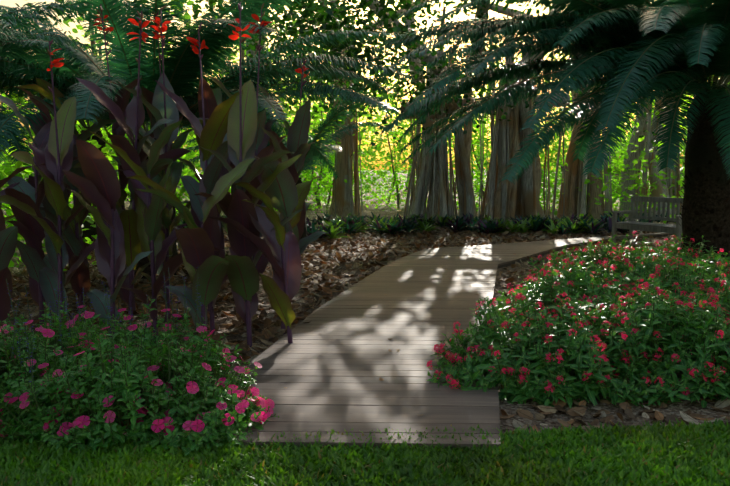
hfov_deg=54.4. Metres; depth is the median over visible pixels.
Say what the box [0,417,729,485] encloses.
lawn grass
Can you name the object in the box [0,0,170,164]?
cycad palm
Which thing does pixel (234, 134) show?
canna plants
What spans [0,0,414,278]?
cycad palm
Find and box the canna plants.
[0,2,328,349]
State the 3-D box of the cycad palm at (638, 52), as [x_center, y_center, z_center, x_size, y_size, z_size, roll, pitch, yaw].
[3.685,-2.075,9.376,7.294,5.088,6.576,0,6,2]
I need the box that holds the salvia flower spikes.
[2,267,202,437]
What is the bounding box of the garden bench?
[611,196,682,249]
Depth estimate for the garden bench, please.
13.10 m
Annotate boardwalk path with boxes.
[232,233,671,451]
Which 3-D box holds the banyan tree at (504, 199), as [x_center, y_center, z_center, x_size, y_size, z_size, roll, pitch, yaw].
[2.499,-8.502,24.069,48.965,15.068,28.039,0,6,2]
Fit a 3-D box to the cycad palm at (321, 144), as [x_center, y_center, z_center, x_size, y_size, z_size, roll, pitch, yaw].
[-1.458,-1.699,13.392,4.673,3.483,4.467,-3,7,-27]
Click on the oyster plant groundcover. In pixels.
(333, 227)
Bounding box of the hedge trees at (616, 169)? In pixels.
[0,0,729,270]
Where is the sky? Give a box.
[0,0,719,169]
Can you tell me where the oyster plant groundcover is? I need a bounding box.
[177,211,681,238]
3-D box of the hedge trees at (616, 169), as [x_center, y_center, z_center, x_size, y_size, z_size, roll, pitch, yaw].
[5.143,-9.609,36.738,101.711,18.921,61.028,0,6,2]
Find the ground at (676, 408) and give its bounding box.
[1,170,729,433]
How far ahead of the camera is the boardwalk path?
5.16 m
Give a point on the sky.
(11, 3)
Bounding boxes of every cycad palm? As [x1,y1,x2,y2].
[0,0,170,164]
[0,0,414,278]
[0,8,252,242]
[183,58,403,238]
[369,0,729,272]
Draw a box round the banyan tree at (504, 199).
[8,0,718,226]
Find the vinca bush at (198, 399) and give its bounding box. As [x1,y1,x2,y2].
[0,298,278,455]
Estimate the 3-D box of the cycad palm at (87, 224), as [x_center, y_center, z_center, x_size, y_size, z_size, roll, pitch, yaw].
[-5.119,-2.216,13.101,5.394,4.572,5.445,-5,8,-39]
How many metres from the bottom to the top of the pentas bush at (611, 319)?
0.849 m
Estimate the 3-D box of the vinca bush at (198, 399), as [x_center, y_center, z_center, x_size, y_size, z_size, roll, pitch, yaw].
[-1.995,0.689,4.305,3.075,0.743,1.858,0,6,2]
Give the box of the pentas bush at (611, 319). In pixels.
[426,231,729,408]

